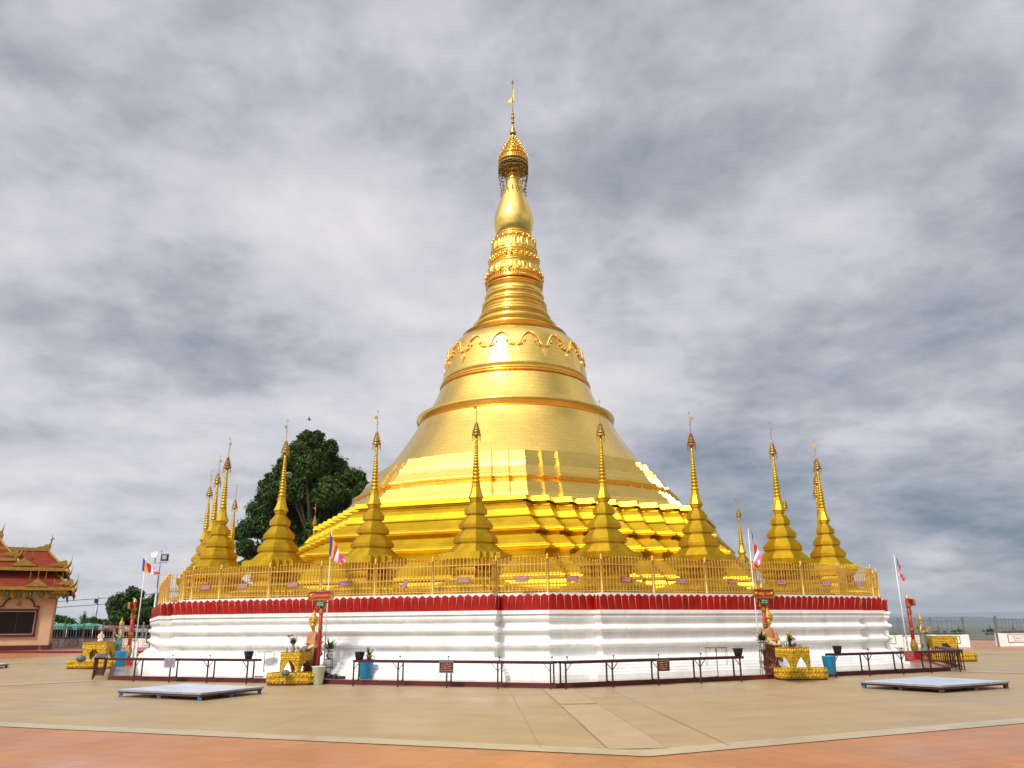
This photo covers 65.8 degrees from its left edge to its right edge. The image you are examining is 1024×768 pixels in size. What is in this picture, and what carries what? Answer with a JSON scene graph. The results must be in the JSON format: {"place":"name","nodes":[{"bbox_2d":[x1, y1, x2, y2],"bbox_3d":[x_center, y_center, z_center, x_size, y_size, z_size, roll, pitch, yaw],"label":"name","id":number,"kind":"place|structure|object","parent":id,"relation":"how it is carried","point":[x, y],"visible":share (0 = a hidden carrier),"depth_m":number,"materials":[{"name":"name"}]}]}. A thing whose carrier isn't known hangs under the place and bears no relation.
{"place":"outdoors","nodes":[
{"label":"outdoors","id":0,"kind":"place"},
{"bbox_2d":[0,647,147,652],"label":"walkway","id":1,"kind":"structure","parent":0,"point":[71,650],"depth_m":57.08,"materials":[{"name":"concrete"}]},
{"bbox_2d":[0,648,1023,749],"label":"plaza paving","id":2,"kind":"structure","parent":0,"point":[551,721],"depth_m":16.24,"materials":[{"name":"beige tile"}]},
{"bbox_2d":[66,659,114,668],"bbox_3d":[-17.819,11.948,33.771,2.220,0.360,0.970,0,-17,-2],"label":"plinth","id":3,"kind":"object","parent":2,"relation":"on","point":[85,664],"visible":0.62,"depth_m":33.34,"materials":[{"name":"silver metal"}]},
{"bbox_2d":[76,655,85,661],"bbox_3d":[-17.921,11.423,32.906,0.380,0.285,0.374,0,-17,0],"label":"round stone","id":4,"kind":"object","parent":3,"relation":"on","point":[80,658],"visible":1,"depth_m":32.79,"materials":[{"name":"grey stone"}]},
{"bbox_2d":[82,641,116,659],"bbox_3d":[-17.849,11.510,34.168,1.040,0.721,1.040,1,-17,-6],"label":"offering table","id":5,"kind":"object","parent":3,"relation":"on","point":[92,649],"visible":0.86,"depth_m":33.78,"materials":[{"name":"gold metal"}]},
{"bbox_2d":[92,653,108,679],"bbox_3d":[-14.694,10.061,28.261,0.360,0.702,5.000,7,-19,-24],"label":"rail table","id":6,"kind":"object","parent":2,"relation":"on","point":[97,658],"visible":0.99,"depth_m":27.17,"materials":[{"name":"brown wood"}]},
{"bbox_2d":[131,555,159,657],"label":"flagpole","id":7,"kind":"object","parent":2,"relation":"on","point":[148,567],"visible":0.99,"depth_m":46.87,"materials":[{"name":"white metal"}]},
{"bbox_2d":[108,654,261,683],"bbox_3d":[-10.370,8.914,24.822,5.704,0.820,0.360,-6,-18,19],"label":"barrier railing","id":8,"kind":"object","parent":2,"relation":"on","point":[193,659],"visible":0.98,"depth_m":24.61,"materials":[{"name":"brown metal"}]},
{"bbox_2d":[163,658,175,667],"bbox_3d":[-10.719,8.724,24.766,0.430,0.300,0.024,-6,-18,19],"label":"notice board","id":9,"kind":"object","parent":8,"relation":"attached to","point":[169,662],"visible":1,"depth_m":24.75,"materials":[{"name":"grey metal"}]},
{"bbox_2d":[244,646,253,658],"bbox_3d":[-8.030,8.179,24.161,0.310,0.401,0.310,0,-17,0],"label":"incense pot","id":10,"kind":"object","parent":8,"relation":"on","point":[247,653],"visible":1,"depth_m":24.04,"materials":[{"name":"black ceramic"}]},
{"bbox_2d":[116,683,263,700],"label":"platform","id":11,"kind":"structure","parent":2,"relation":"on","point":[199,691],"depth_m":19.37,"materials":[{"name":"metal"}]},
{"bbox_2d":[266,671,313,685],"bbox_3d":[-6.453,8.673,23.310,1.520,0.340,0.870,1,-17,-4],"label":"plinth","id":12,"kind":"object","parent":2,"relation":"on","point":[290,679],"visible":0.9,"depth_m":22.94,"materials":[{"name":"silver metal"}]},
{"bbox_2d":[279,651,312,672],"bbox_3d":[-6.428,8.278,23.577,0.720,0.581,0.720,-6,-18,19],"label":"offering table","id":13,"kind":"object","parent":12,"relation":"on","point":[295,659],"visible":0.98,"depth_m":23.33,"materials":[{"name":"gold metal"}]},
{"bbox_2d":[287,635,297,651],"bbox_3d":[-6.548,7.766,23.742,0.424,0.493,0.522,-6,-18,19],"label":"flower vase","id":14,"kind":"object","parent":13,"relation":"on","point":[294,640],"visible":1,"depth_m":23.70,"materials":[{"name":"silver metal"}]},
{"bbox_2d":[297,642,307,651],"bbox_3d":[-6.272,7.853,23.686,0.330,0.290,0.330,0,-17,0],"label":"lidded bowl","id":15,"kind":"object","parent":13,"relation":"on","point":[300,648],"visible":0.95,"depth_m":23.57,"materials":[{"name":"silver metal"}]},
{"bbox_2d":[301,610,322,671],"bbox_3d":[-6.139,8.045,24.306,0.632,2.120,0.616,-7,-18,19],"label":"statue","id":16,"kind":"object","parent":2,"relation":"on","point":[312,638],"visible":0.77,"depth_m":24.21,"materials":[{"name":"gold metal"}]},
{"bbox_2d":[311,666,325,684],"bbox_3d":[-5.686,8.553,23.226,0.430,0.510,0.430,0,-17,0],"label":"pail","id":17,"kind":"object","parent":2,"relation":"on","point":[318,673],"visible":1,"depth_m":23.10,"materials":[{"name":"plastic"}]},
{"bbox_2d":[352,655,556,689],"bbox_3d":[-1.679,7.935,21.837,6.026,0.820,0.360,-6,-18,19],"label":"rail table","id":18,"kind":"object","parent":2,"relation":"on","point":[498,662],"visible":0.99,"depth_m":21.69,"materials":[{"name":"brown metal"}]},
{"bbox_2d":[355,647,364,659],"bbox_3d":[-4.405,7.771,22.916,0.310,0.401,0.310,0,-17,0],"label":"incense pot","id":19,"kind":"object","parent":18,"relation":"on","point":[360,654],"visible":1,"depth_m":22.79,"materials":[{"name":"grey metal"}]},
{"bbox_2d":[362,647,376,659],"bbox_3d":[-4.147,7.767,22.849,0.611,0.365,0.452,-5,-18,16],"label":"potted plant","id":20,"kind":"object","parent":18,"relation":"on","point":[369,656],"visible":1,"depth_m":22.76,"materials":[{"name":"green plant"}]},
{"bbox_2d":[439,661,453,672],"bbox_3d":[-1.802,7.765,21.689,0.430,0.300,0.023,-6,-18,19],"label":"notice board","id":21,"kind":"object","parent":18,"relation":"attached to","point":[446,667],"visible":1,"depth_m":21.68,"materials":[{"name":"red metal"}]},
{"bbox_2d":[0,648,1023,755],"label":"plaza border","id":22,"kind":"object","parent":2,"relation":"on","point":[731,745],"visible":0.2,"depth_m":11.68,"materials":[{"name":"concrete"}]},
{"bbox_2d":[146,550,168,647],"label":"lamp post","id":23,"kind":"object","parent":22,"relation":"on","point":[164,557],"visible":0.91,"depth_m":56.02,"materials":[{"name":"grey metal"}]},
{"bbox_2d":[0,654,1023,748],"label":"paving bands","id":24,"kind":"object","parent":2,"relation":"on","point":[608,729],"visible":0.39,"depth_m":13.81,"materials":[{"name":"beige tile"}]},
{"bbox_2d":[108,660,950,688],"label":"kerb","id":25,"kind":"structure","parent":2,"relation":"on","point":[111,676],"depth_m":23.04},
{"bbox_2d":[558,652,743,688],"bbox_3d":[4.017,7.973,22.103,6.018,0.820,0.360,7,-19,-24],"label":"rail table","id":26,"kind":"object","parent":2,"relation":"on","point":[616,661],"visible":1,"depth_m":21.93,"materials":[{"name":"brown metal"}]},
{"bbox_2d":[656,660,669,671],"bbox_3d":[4.205,7.824,21.986,0.430,0.300,0.023,7,-19,-24],"label":"notice board","id":27,"kind":"object","parent":26,"relation":"attached to","point":[663,665],"visible":1,"depth_m":21.98,"materials":[{"name":"brown metal"}]},
{"bbox_2d":[732,643,742,655],"bbox_3d":[6.691,7.851,23.454,0.310,0.401,0.310,0,-17,0],"label":"incense pot","id":28,"kind":"object","parent":26,"relation":"on","point":[736,651],"visible":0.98,"depth_m":23.33,"materials":[{"name":"black ceramic"}]},
{"bbox_2d":[761,607,782,673],"bbox_3d":[8.107,8.050,24.737,0.632,2.154,0.626,7,-19,-23],"label":"statue","id":29,"kind":"object","parent":2,"relation":"on","point":[775,641],"visible":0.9,"depth_m":24.54,"materials":[{"name":"gold metal"}]},
{"bbox_2d":[774,647,810,670],"bbox_3d":[8.033,7.859,22.637,0.720,0.621,0.720,7,-19,-24],"label":"offering table","id":30,"kind":"object","parent":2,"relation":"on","point":[793,655],"visible":1,"depth_m":22.40,"materials":[{"name":"gold metal"}]},
{"bbox_2d":[785,630,795,646],"bbox_3d":[8.022,7.348,22.838,0.407,0.471,0.324,-6,-18,17],"label":"flower vase","id":31,"kind":"object","parent":30,"relation":"on","point":[789,638],"visible":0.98,"depth_m":22.82,"materials":[{"name":"green plant"}]},
{"bbox_2d":[774,667,827,680],"bbox_3d":[8.678,8.697,23.766,1.570,0.340,0.870,0,-17,-2],"label":"gold basin","id":32,"kind":"object","parent":2,"relation":"on","point":[800,673],"visible":1,"depth_m":23.40,"materials":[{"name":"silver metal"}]},
{"bbox_2d":[825,646,960,676],"bbox_3d":[12.651,9.097,25.994,5.929,0.820,0.360,7,-19,-24],"label":"barrier railing","id":33,"kind":"object","parent":2,"relation":"on","point":[929,651],"visible":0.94,"depth_m":25.91,"materials":[{"name":"brown metal"}]},
{"bbox_2d":[832,641,841,652],"bbox_3d":[10.298,8.320,25.080,0.310,0.401,0.310,0,-17,0],"label":"incense pot","id":34,"kind":"object","parent":33,"relation":"on","point":[837,649],"visible":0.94,"depth_m":24.95,"materials":[{"name":"grey metal"}]},
{"bbox_2d":[904,652,914,661],"bbox_3d":[13.047,8.947,25.980,0.430,0.300,0.023,7,-19,-24],"label":"notice board","id":35,"kind":"object","parent":33,"relation":"attached to","point":[908,656],"visible":1,"depth_m":25.97,"materials":[{"name":"red"}]},
{"bbox_2d":[893,554,910,650],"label":"flagpole","id":36,"kind":"object","parent":2,"relation":"on","point":[906,643],"visible":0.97,"depth_m":42.82,"materials":[{"name":"white metal"}]},
{"bbox_2d":[859,676,1009,692],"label":"platform","id":37,"kind":"structure","parent":2,"relation":"on","point":[940,684],"depth_m":19.83,"materials":[{"name":"tile"}]},
{"bbox_2d":[934,646,965,670],"bbox_3d":[16.245,10.179,29.420,0.360,0.702,4.400,-6,-18,19],"label":"rail table","id":38,"kind":"object","parent":2,"relation":"on","point":[946,661],"visible":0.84,"depth_m":29.07,"materials":[{"name":"metal"}]},
{"bbox_2d":[930,652,977,661],"bbox_3d":[18.997,11.817,34.261,2.070,0.360,0.970,-2,-17,4],"label":"gold basin","id":39,"kind":"object","parent":2,"relation":"on","point":[969,656],"visible":0.45,"depth_m":33.83,"materials":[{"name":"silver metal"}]},
{"bbox_2d":[926,636,958,649],"bbox_3d":[18.656,11.329,34.452,1.110,0.701,1.110,-3,-17,8],"label":"offering table","id":40,"kind":"object","parent":39,"relation":"on","point":[946,641],"visible":0.69,"depth_m":34.01,"materials":[{"name":"gold metal"}]},
{"bbox_2d":[0,640,1023,767],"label":"tile pavement","id":41,"kind":"structure","parent":0,"point":[1002,746],"depth_m":10.37,"materials":[{"name":"tile"}]},
{"bbox_2d":[0,524,78,650],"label":"pavilion","id":42,"kind":"structure","parent":41,"relation":"on","point":[35,585],"depth_m":59.05,"materials":[{"name":"red"}]},
{"bbox_2d":[0,596,39,636],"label":"window","id":43,"kind":"structure","parent":42,"relation":"in","point":[12,621],"depth_m":58.44,"materials":[{"name":"brown glass"}]},
{"bbox_2d":[52,623,80,637],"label":"market awning","id":44,"kind":"object","parent":41,"relation":"on","point":[62,631],"visible":0.27,"depth_m":77.36,"materials":[{"name":"green fabric"}]},
{"bbox_2d":[56,624,90,637],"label":"market awning","id":45,"kind":"object","parent":41,"relation":"on","point":[78,628],"visible":0.25,"depth_m":76.73,"materials":[{"name":"teal fabric"}]},
{"bbox_2d":[66,623,105,637],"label":"market awning","id":46,"kind":"object","parent":41,"relation":"on","point":[92,631],"visible":0.29,"depth_m":77.73,"materials":[{"name":"green fabric"}]},
{"bbox_2d":[86,624,114,637],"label":"market awning","id":47,"kind":"object","parent":41,"relation":"on","point":[101,628],"visible":0.15,"depth_m":78.51,"materials":[{"name":"grey fabric"}]},
{"bbox_2d":[51,622,150,646],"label":"perimeter wall","id":48,"kind":"structure","parent":41,"relation":"on","point":[66,642],"depth_m":67.83,"materials":[{"name":"white paint"}]},
{"bbox_2d":[91,625,125,637],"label":"market awning","id":49,"kind":"object","parent":41,"relation":"on","point":[115,628],"visible":0.28,"depth_m":79.04,"materials":[{"name":"brown"}]},
{"bbox_2d":[105,625,141,637],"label":"market awning","id":50,"kind":"object","parent":41,"relation":"on","point":[125,626],"visible":0.12,"depth_m":80.34,"materials":[{"name":"grey fabric"}]},
{"bbox_2d":[126,626,149,637],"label":"market awning","id":51,"kind":"object","parent":41,"relation":"on","point":[144,634],"visible":0.3,"depth_m":81.07,"materials":[{"name":"grey fabric"}]},
{"bbox_2d":[234,429,369,582],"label":"broadleaf tree","id":52,"kind":"object","parent":41,"relation":"on","point":[327,481],"visible":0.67,"depth_m":79.09,"materials":[{"name":"green plant"}]},
{"bbox_2d":[888,617,970,646],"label":"perimeter wall","id":53,"kind":"structure","parent":41,"relation":"on","point":[963,640],"depth_m":54.41,"materials":[{"name":"white paint"}]},
{"bbox_2d":[962,617,999,646],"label":"gate","id":54,"kind":"structure","parent":53,"relation":"attached to","point":[996,633],"depth_m":54.47,"materials":[{"name":"grey metal"}]},
{"bbox_2d":[994,615,1023,645],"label":"perimeter wall","id":55,"kind":"structure","parent":41,"relation":"on","point":[1010,638],"depth_m":55.28,"materials":[{"name":"white paint"}]},
{"bbox_2d":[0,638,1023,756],"bbox_3d":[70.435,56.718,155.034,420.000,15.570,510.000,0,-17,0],"label":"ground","id":56,"kind":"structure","parent":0,"point":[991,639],"depth_m":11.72,"materials":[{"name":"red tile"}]},
{"bbox_2d":[54,614,77,624],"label":"tree","id":57,"kind":"object","parent":56,"relation":"on","point":[64,619],"visible":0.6,"depth_m":94.30,"materials":[{"name":"green plant"}]},
{"bbox_2d":[74,611,96,623],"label":"palm tree","id":58,"kind":"object","parent":56,"relation":"on","point":[83,619],"visible":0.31,"depth_m":91.86,"materials":[{"name":"green plant"}]},
{"bbox_2d":[87,616,110,624],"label":"tree","id":59,"kind":"object","parent":56,"relation":"on","point":[94,620],"visible":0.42,"depth_m":94.56,"materials":[{"name":"green plant"}]},
{"bbox_2d":[105,585,158,627],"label":"hedge tree","id":60,"kind":"object","parent":56,"relation":"on","point":[117,609],"visible":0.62,"depth_m":81.84,"materials":[{"name":"green plant"}]},
{"bbox_2d":[57,581,251,617],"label":"utility pole","id":61,"kind":"object","parent":56,"relation":"on","point":[96,600],"visible":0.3,"depth_m":101.41,"materials":[{"name":"grey metal"}]},
{"bbox_2d":[0,0,1023,625],"label":"sky","id":62,"kind":"structure","parent":0,"point":[220,220],"materials":[{"name":"grey"}]},
{"bbox_2d":[114,654,941,682],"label":"platform floor","id":63,"kind":"structure","parent":0,"point":[126,670],"depth_m":24.82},
{"bbox_2d":[114,617,124,657],"bbox_3d":[-17.325,11.350,35.042,0.554,2.017,0.511,-2,-17,5],"label":"statue","id":64,"kind":"object","parent":63,"relation":"on","point":[119,640],"visible":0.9,"depth_m":34.95,"materials":[{"name":"gold metal"}]},
{"bbox_2d":[114,651,128,666],"bbox_3d":[-16.290,11.437,32.948,0.560,0.610,0.560,0,-17,0],"label":"blue bin","id":65,"kind":"object","parent":63,"relation":"on","point":[120,654],"visible":0.89,"depth_m":32.78,"materials":[{"name":"plastic"}]},
{"bbox_2d":[125,598,136,664],"bbox_3d":[-16.609,10.781,34.511,0.360,2.783,0.807,2,-17,-8],"label":"signpost","id":66,"kind":"object","parent":63,"relation":"on","point":[132,606],"visible":0.96,"depth_m":34.44,"materials":[{"name":"red paint"}]},
{"bbox_2d":[254,651,274,676],"bbox_3d":[-7.937,8.968,25.339,0.664,0.760,0.602,0,-17,0],"label":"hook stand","id":67,"kind":"object","parent":63,"relation":"on","point":[264,660],"visible":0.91,"depth_m":25.40,"materials":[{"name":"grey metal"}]},
{"bbox_2d":[308,585,333,665],"bbox_3d":[-5.840,7.507,24.027,0.828,2.756,0.216,-5,-17,13],"label":"signpost","id":68,"kind":"object","parent":63,"relation":"on","point":[322,595],"visible":1,"depth_m":24.19,"materials":[{"name":"red metal"}]},
{"bbox_2d":[325,651,332,669],"bbox_3d":[-5.680,8.687,24.526,0.300,0.790,0.296,0,-17,0],"label":"vase stand","id":69,"kind":"object","parent":63,"relation":"on","point":[329,659],"visible":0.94,"depth_m":24.54,"materials":[{"name":"grey metal"}]},
{"bbox_2d":[321,637,336,658],"bbox_3d":[-5.713,8.236,24.692,0.825,0.668,0.754,0,-17,0],"label":"flower vase","id":70,"kind":"object","parent":69,"relation":"on","point":[330,647],"visible":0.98,"depth_m":24.60,"materials":[{"name":"silver metal"}]},
{"bbox_2d":[323,530,345,665],"bbox_3d":[-5.592,6.874,24.962,0.661,4.510,0.136,-6,-18,17],"label":"flagpole","id":71,"kind":"object","parent":63,"relation":"on","point":[335,555],"visible":0.98,"depth_m":25.35,"materials":[{"name":"white metal"}]},
{"bbox_2d":[324,671,345,678],"bbox_3d":[-5.476,8.839,24.035,0.845,0.253,0.316,0,-17,0],"label":"rag heap","id":72,"kind":"object","parent":63,"relation":"on","point":[329,675],"visible":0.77,"depth_m":23.93,"materials":[{"name":"black fabric"}]},
{"bbox_2d":[358,658,373,678],"bbox_3d":[-4.430,8.618,23.956,0.510,0.570,0.510,0,-17,0],"label":"blue bin","id":73,"kind":"object","parent":63,"relation":"on","point":[365,670],"visible":0.69,"depth_m":23.79,"materials":[{"name":"plastic"}]},
{"bbox_2d":[136,79,909,680],"bbox_3d":[0.153,-2.816,45.433,35.300,34.945,35.300,-6,-18,19],"label":"pagoda","id":74,"kind":"object","parent":63,"relation":"on","point":[514,365],"visible":0.94,"depth_m":30.93,"materials":[{"name":"gold paint"}]},
{"bbox_2d":[169,474,212,601],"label":"stupa","id":75,"kind":"object","parent":74,"relation":"on","point":[206,523],"visible":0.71,"depth_m":39.22,"materials":[{"name":"gold metal"}]},
{"bbox_2d":[172,455,221,601],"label":"stupa","id":76,"kind":"object","parent":74,"relation":"on","point":[213,524],"visible":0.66,"depth_m":35.74,"materials":[{"name":"gold metal"}]},
{"bbox_2d":[174,437,246,601],"bbox_3d":[-11.864,5.466,32.419,2.840,6.780,2.840,7,-19,-24],"label":"stupa","id":77,"kind":"object","parent":74,"relation":"on","point":[218,552],"visible":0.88,"depth_m":31.49,"materials":[{"name":"gold metal"}]},
{"bbox_2d":[229,485,248,587],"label":"stupa","id":78,"kind":"object","parent":74,"relation":"on","point":[234,508],"visible":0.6,"depth_m":43.64,"materials":[{"name":"gold metal"}]},
{"bbox_2d":[225,420,311,598],"bbox_3d":[-8.634,4.582,29.609,2.840,6.780,2.840,-6,-18,19],"label":"stupa","id":79,"kind":"object","parent":74,"relation":"on","point":[278,547],"visible":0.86,"depth_m":28.55,"materials":[{"name":"gold metal"}]},
{"bbox_2d":[326,411,415,596],"bbox_3d":[-4.933,4.165,28.338,2.840,6.780,2.840,-6,-18,19],"label":"stupa","id":80,"kind":"object","parent":74,"relation":"on","point":[371,542],"visible":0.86,"depth_m":27.28,"materials":[{"name":"gold metal"}]},
{"bbox_2d":[424,398,522,594],"bbox_3d":[-1.232,3.748,27.066,2.840,6.780,2.840,-6,-18,19],"label":"stupa","id":81,"kind":"object","parent":74,"relation":"on","point":[475,537],"visible":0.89,"depth_m":25.99,"materials":[{"name":"gold metal"}]},
{"bbox_2d":[157,554,880,604],"bbox_3d":[0.258,10.976,41.216,33.990,1.190,33.986,-6,-18,19],"label":"railing","id":82,"kind":"object","parent":74,"relation":"on","point":[870,583],"visible":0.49,"depth_m":26.09,"materials":[{"name":"gold metal"}]},
{"bbox_2d":[237,583,247,588],"bbox_3d":[-9.251,6.927,27.143,0.420,0.170,0.017,-6,-18,19],"label":"plaque","id":83,"kind":"object","parent":82,"relation":"attached to","point":[241,585],"visible":1,"depth_m":27.14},
{"bbox_2d":[340,581,351,585],"bbox_3d":[-5.423,6.507,25.824,0.420,0.170,0.018,-6,-18,19],"label":"plaque","id":84,"kind":"object","parent":82,"relation":"attached to","point":[345,583],"visible":1,"depth_m":25.82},
{"bbox_2d":[457,577,469,582],"bbox_3d":[-1.497,6.070,24.474,0.420,0.170,0.018,-6,-18,19],"label":"plaque","id":85,"kind":"object","parent":82,"relation":"attached to","point":[463,580],"visible":1,"depth_m":24.47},
{"bbox_2d":[515,576,528,581],"bbox_3d":[0.299,5.874,23.855,0.420,0.170,0.018,-6,-18,19],"label":"plaque","id":86,"kind":"object","parent":82,"relation":"attached to","point":[521,578],"visible":1,"depth_m":23.85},
{"bbox_2d":[566,576,578,581],"bbox_3d":[1.829,5.878,23.906,0.422,0.170,0.017,7,-19,-24],"label":"plaque","id":87,"kind":"object","parent":82,"relation":"attached to","point":[573,578],"visible":1,"depth_m":23.91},
{"bbox_2d":[621,576,631,581],"bbox_3d":[3.580,6.099,24.697,0.430,0.170,0.018,7,-19,-24],"label":"plaque","id":88,"kind":"object","parent":82,"relation":"attached to","point":[626,579],"visible":1,"depth_m":24.69,"materials":[{"name":"pink"}]},
{"bbox_2d":[676,578,686,583],"bbox_3d":[5.475,6.355,25.549,0.420,0.170,0.017,7,-19,-24],"label":"plaque","id":89,"kind":"object","parent":82,"relation":"attached to","point":[681,580],"visible":1,"depth_m":25.54,"materials":[{"name":"pink"}]},
{"bbox_2d":[559,401,658,592],"bbox_3d":[3.135,3.776,27.267,2.840,6.780,2.840,7,-19,-24],"label":"stupa","id":90,"kind":"object","parent":74,"relation":"on","point":[605,537],"visible":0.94,"depth_m":26.18,"materials":[{"name":"gold metal"}]},
{"bbox_2d":[657,412,751,593],"bbox_3d":[6.698,4.240,28.873,2.840,6.780,2.840,7,-19,-24],"label":"stupa","id":91,"kind":"object","parent":74,"relation":"on","point":[698,541],"visible":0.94,"depth_m":27.80,"materials":[{"name":"gold metal"}]},
{"bbox_2d":[735,499,761,583],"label":"stupa","id":92,"kind":"object","parent":74,"relation":"on","point":[743,557],"visible":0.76,"depth_m":48.15,"materials":[{"name":"gold metal"}]},
{"bbox_2d":[748,421,834,594],"bbox_3d":[10.261,4.704,30.479,2.840,6.780,2.840,7,-19,-24],"label":"stupa","id":93,"kind":"object","parent":74,"relation":"on","point":[782,544],"visible":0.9,"depth_m":29.43,"materials":[{"name":"gold metal"}]},
{"bbox_2d":[807,456,819,580],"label":"stupa","id":94,"kind":"object","parent":74,"relation":"on","point":[815,480],"visible":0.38,"depth_m":37.61,"materials":[{"name":"gold metal"}]},
{"bbox_2d":[809,440,868,595],"bbox_3d":[13.207,5.628,33.573,2.840,6.780,2.840,-6,-18,19],"label":"stupa","id":95,"kind":"object","parent":74,"relation":"on","point":[827,548],"visible":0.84,"depth_m":32.71,"materials":[{"name":"gold metal"}]},
{"bbox_2d":[705,647,727,677],"bbox_3d":[6.069,8.233,23.420,0.664,0.840,0.660,0,-17,0],"label":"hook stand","id":96,"kind":"object","parent":63,"relation":"on","point":[716,659],"visible":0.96,"depth_m":23.38,"materials":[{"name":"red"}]},
{"bbox_2d":[748,531,761,667],"bbox_3d":[8.052,6.977,25.706,0.157,4.550,0.421,12,-21,-35],"label":"flagpole","id":97,"kind":"object","parent":63,"relation":"on","point":[757,558],"visible":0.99,"depth_m":26.03,"materials":[{"name":"white metal"}]},
{"bbox_2d":[752,583,774,657],"bbox_3d":[7.956,7.646,24.807,0.787,2.745,0.216,5,-18,-19],"label":"signpost","id":98,"kind":"object","parent":63,"relation":"on","point":[761,593],"visible":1,"depth_m":24.98,"materials":[{"name":"red metal"}]},
{"bbox_2d":[758,642,769,675],"bbox_3d":[7.688,8.390,24.180,0.300,0.960,0.295,0,-17,0],"label":"vase stand","id":99,"kind":"object","parent":63,"relation":"on","point":[761,658],"visible":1,"depth_m":24.16,"materials":[{"name":"grey metal"}]},
{"bbox_2d":[753,629,770,649],"bbox_3d":[7.717,7.839,24.286,0.692,0.655,0.687,-13,-21,36],"label":"flower vase","id":100,"kind":"object","parent":99,"relation":"on","point":[761,637],"visible":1,"depth_m":24.26,"materials":[{"name":"silver metal"}]},
{"bbox_2d":[821,656,835,673],"bbox_3d":[9.799,8.672,24.421,0.450,0.530,0.450,0,-17,0],"label":"blue bin","id":101,"kind":"object","parent":63,"relation":"on","point":[829,663],"visible":0.89,"depth_m":24.29,"materials":[{"name":"plastic"}]},
{"bbox_2d":[905,594,920,659],"bbox_3d":[16.983,10.328,33.657,0.360,2.660,0.807,-1,-17,2],"label":"signpost","id":102,"kind":"object","parent":63,"relation":"on","point":[909,604],"visible":0.96,"depth_m":33.57,"materials":[{"name":"red metal"}]},
{"bbox_2d":[916,614,931,660],"bbox_3d":[17.079,10.510,33.023,0.511,1.941,0.554,1,-17,-5],"label":"statue","id":103,"kind":"object","parent":63,"relation":"on","point":[922,631],"visible":0.96,"depth_m":32.86,"materials":[{"name":"gold metal"}]},
{"bbox_2d":[887,617,1023,624],"bbox_3d":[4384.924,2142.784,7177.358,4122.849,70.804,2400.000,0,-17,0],"label":"hills","id":104,"kind":"structure","parent":0,"point":[978,621],"depth_m":6545.22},
{"bbox_2d":[888,624,1023,637],"bbox_3d":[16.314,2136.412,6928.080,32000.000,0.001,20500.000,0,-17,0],"label":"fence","id":105,"kind":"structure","parent":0,"point":[974,628],"depth_m":2285.58,"materials":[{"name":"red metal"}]},
{"bbox_2d":[889,612,1023,618],"bbox_3d":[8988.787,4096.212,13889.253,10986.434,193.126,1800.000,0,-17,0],"label":"distant mountains","id":106,"kind":"structure","parent":0,"point":[1014,615],"depth_m":13706.22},
{"bbox_2d":[982,625,995,635],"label":"valley trees","id":107,"kind":"object","parent":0,"point":[990,630],"visible":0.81,"depth_m":494.48,"materials":[{"name":"green plant"}]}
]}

